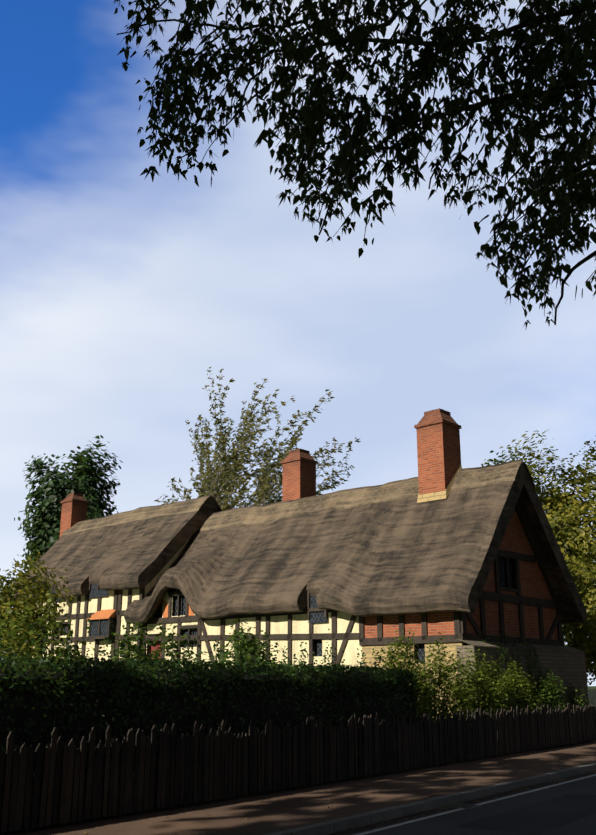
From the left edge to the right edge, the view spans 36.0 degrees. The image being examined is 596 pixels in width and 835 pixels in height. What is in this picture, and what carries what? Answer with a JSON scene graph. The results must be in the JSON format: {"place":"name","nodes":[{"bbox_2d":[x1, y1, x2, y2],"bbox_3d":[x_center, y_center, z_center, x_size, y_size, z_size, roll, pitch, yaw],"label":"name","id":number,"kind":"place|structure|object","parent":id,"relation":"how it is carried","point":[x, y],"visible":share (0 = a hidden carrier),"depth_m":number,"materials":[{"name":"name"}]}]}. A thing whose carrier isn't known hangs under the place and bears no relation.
{"place":"outdoors","nodes":[
{"label":"outdoors","id":0,"kind":"place"},
{"bbox_2d":[0,686,595,834],"bbox_3d":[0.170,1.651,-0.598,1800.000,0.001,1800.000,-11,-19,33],"label":"ground","id":1,"kind":"structure","parent":0,"point":[592,687],"depth_m":12.72,"materials":[{"name":"green plant"}]},
{"bbox_2d":[112,0,595,327],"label":"overhanging tree","id":2,"kind":"object","parent":1,"relation":"on","point":[570,173],"visible":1,"depth_m":4.67,"materials":[{"name":"green plant"}]},
{"bbox_2d":[264,762,595,834],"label":"kerb","id":3,"kind":"structure","parent":1,"relation":"on","point":[353,821],"depth_m":13.06,"materials":[{"name":"concrete"}]},
{"bbox_2d":[0,0,595,685],"label":"sky","id":4,"kind":"structure","parent":0,"point":[120,290],"materials":[{"name":"blue"}]},
{"bbox_2d":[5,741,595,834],"bbox_3d":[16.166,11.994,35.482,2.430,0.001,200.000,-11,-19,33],"label":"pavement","id":5,"kind":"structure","parent":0,"point":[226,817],"depth_m":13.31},
{"bbox_2d":[5,699,595,832],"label":"garden ground","id":6,"kind":"structure","parent":0,"point":[281,789],"depth_m":14.56,"materials":[{"name":"green soil"}]},
{"bbox_2d":[0,583,12,654],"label":"garden tree","id":7,"kind":"object","parent":6,"relation":"on","point":[2,610],"visible":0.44,"depth_m":18.95,"materials":[{"name":"green plant"}]},
{"bbox_2d":[0,551,76,668],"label":"garden tree","id":8,"kind":"object","parent":6,"relation":"on","point":[25,585],"visible":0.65,"depth_m":25.57,"materials":[{"name":"green plant"}]},
{"bbox_2d":[0,590,106,667],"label":"garden shrub","id":9,"kind":"object","parent":6,"relation":"on","point":[15,632],"visible":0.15,"depth_m":14.29,"materials":[{"name":"green plant"}]},
{"bbox_2d":[14,435,122,567],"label":"dark tree","id":10,"kind":"object","parent":6,"relation":"on","point":[43,532],"visible":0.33,"depth_m":55.17,"materials":[{"name":"green plant"}]},
{"bbox_2d":[101,622,213,669],"bbox_3d":[-2.607,4.936,16.312,2.067,2.562,2.736,-11,-19,33],"label":"garden shrub","id":11,"kind":"object","parent":6,"relation":"on","point":[157,653],"visible":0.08,"depth_m":16.45,"materials":[{"name":"green plant"}]},
{"bbox_2d":[0,616,418,822],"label":"hedge","id":12,"kind":"object","parent":6,"relation":"on","point":[70,699],"visible":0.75,"depth_m":13.40,"materials":[{"name":"green plant"}]},
{"bbox_2d":[208,613,281,668],"bbox_3d":[-1.004,5.536,18.911,1.938,2.903,2.113,5,-17,-18],"label":"garden shrub","id":13,"kind":"object","parent":6,"relation":"on","point":[251,646],"visible":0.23,"depth_m":18.88,"materials":[{"name":"green plant"}]},
{"bbox_2d":[154,367,360,510],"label":"willow tree","id":14,"kind":"object","parent":6,"relation":"on","point":[213,483],"visible":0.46,"depth_m":51.88,"materials":[{"name":"green plant"}]},
{"bbox_2d":[0,702,595,832],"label":"picket fence","id":15,"kind":"object","parent":6,"relation":"on","point":[189,770],"visible":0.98,"depth_m":13.57,"materials":[{"name":"brown wood"}]},
{"bbox_2d":[22,506,591,747],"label":"house walls","id":16,"kind":"structure","parent":6,"relation":"on","point":[527,608],"depth_m":28.03,"materials":[{"name":"beige paint"}]},
{"bbox_2d":[6,460,586,623],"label":"thatched roof","id":17,"kind":"structure","parent":16,"relation":"on","point":[391,548],"depth_m":30.04,"materials":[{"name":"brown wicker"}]},
{"bbox_2d":[60,408,461,536],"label":"chimneys","id":18,"kind":"object","parent":17,"relation":"on","point":[438,450],"visible":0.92,"depth_m":29.67,"materials":[{"name":"red brick"}]},
{"bbox_2d":[481,634,543,710],"bbox_3d":[5.991,7.327,25.682,0.715,2.652,2.636,-14,-21,40],"label":"shrub","id":19,"kind":"object","parent":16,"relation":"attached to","point":[529,660],"visible":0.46,"depth_m":25.97,"materials":[{"name":"green plant"}]},
{"bbox_2d":[372,629,446,736],"bbox_3d":[2.364,6.099,20.216,1.811,2.868,2.255,-11,-19,33],"label":"bush","id":20,"kind":"object","parent":6,"relation":"on","point":[424,701],"visible":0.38,"depth_m":20.20,"materials":[{"name":"green plant"}]},
{"bbox_2d":[418,632,487,752],"bbox_3d":[3.362,6.495,21.496,1.757,2.856,2.448,-11,-19,33],"label":"bush","id":21,"kind":"object","parent":6,"relation":"on","point":[459,699],"visible":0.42,"depth_m":21.42,"materials":[{"name":"green plant"}]},
{"bbox_2d":[448,647,514,718],"bbox_3d":[4.601,7.056,22.896,1.509,2.557,2.137,-11,-19,33],"label":"bush","id":22,"kind":"object","parent":6,"relation":"on","point":[497,695],"visible":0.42,"depth_m":22.68,"materials":[{"name":"green plant"}]},
{"bbox_2d":[495,659,544,752],"bbox_3d":[5.852,7.638,24.399,1.446,2.362,2.353,-11,-19,33],"label":"bush","id":23,"kind":"object","parent":6,"relation":"on","point":[517,685],"visible":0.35,"depth_m":24.13,"materials":[{"name":"green plant"}]},
{"bbox_2d":[481,447,589,562],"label":"tree","id":24,"kind":"object","parent":6,"relation":"on","point":[495,460],"depth_m":51.29,"materials":[{"name":"green plant"}]},
{"bbox_2d":[499,429,595,685],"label":"tree","id":25,"kind":"object","parent":6,"relation":"on","point":[563,514],"visible":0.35,"depth_m":41.07,"materials":[{"name":"green plant"}]},
{"bbox_2d":[530,667,572,729],"bbox_3d":[7.147,8.201,26.054,1.381,2.166,2.376,-11,-19,33],"label":"bush","id":26,"kind":"object","parent":6,"relation":"on","point":[553,690],"visible":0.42,"depth_m":26.07,"materials":[{"name":"green plant"}]},
{"bbox_2d":[561,553,595,684],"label":"tree","id":27,"kind":"object","parent":6,"relation":"on","point":[585,633],"visible":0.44,"depth_m":33.62,"materials":[{"name":"green plant"}]},
{"bbox_2d":[562,681,594,742],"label":"bush","id":28,"kind":"object","parent":6,"relation":"on","point":[580,697],"visible":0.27,"depth_m":27.46,"materials":[{"name":"green plant"}]},
{"bbox_2d":[349,773,595,834],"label":"road","id":29,"kind":"structure","parent":0,"point":[445,824],"depth_m":12.34,"materials":[{"name":"grey asphalt"}]},
{"bbox_2d":[80,746,595,834],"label":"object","id":30,"kind":"object","parent":29,"relation":"on","point":[466,805],"visible":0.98,"depth_m":13.41,"materials":[{"name":"concrete"}]},
{"bbox_2d":[355,774,595,834],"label":"road markings","id":31,"kind":"object","parent":29,"relation":"on","point":[387,827],"depth_m":13.09,"materials":[{"name":"white paint"}]}
]}

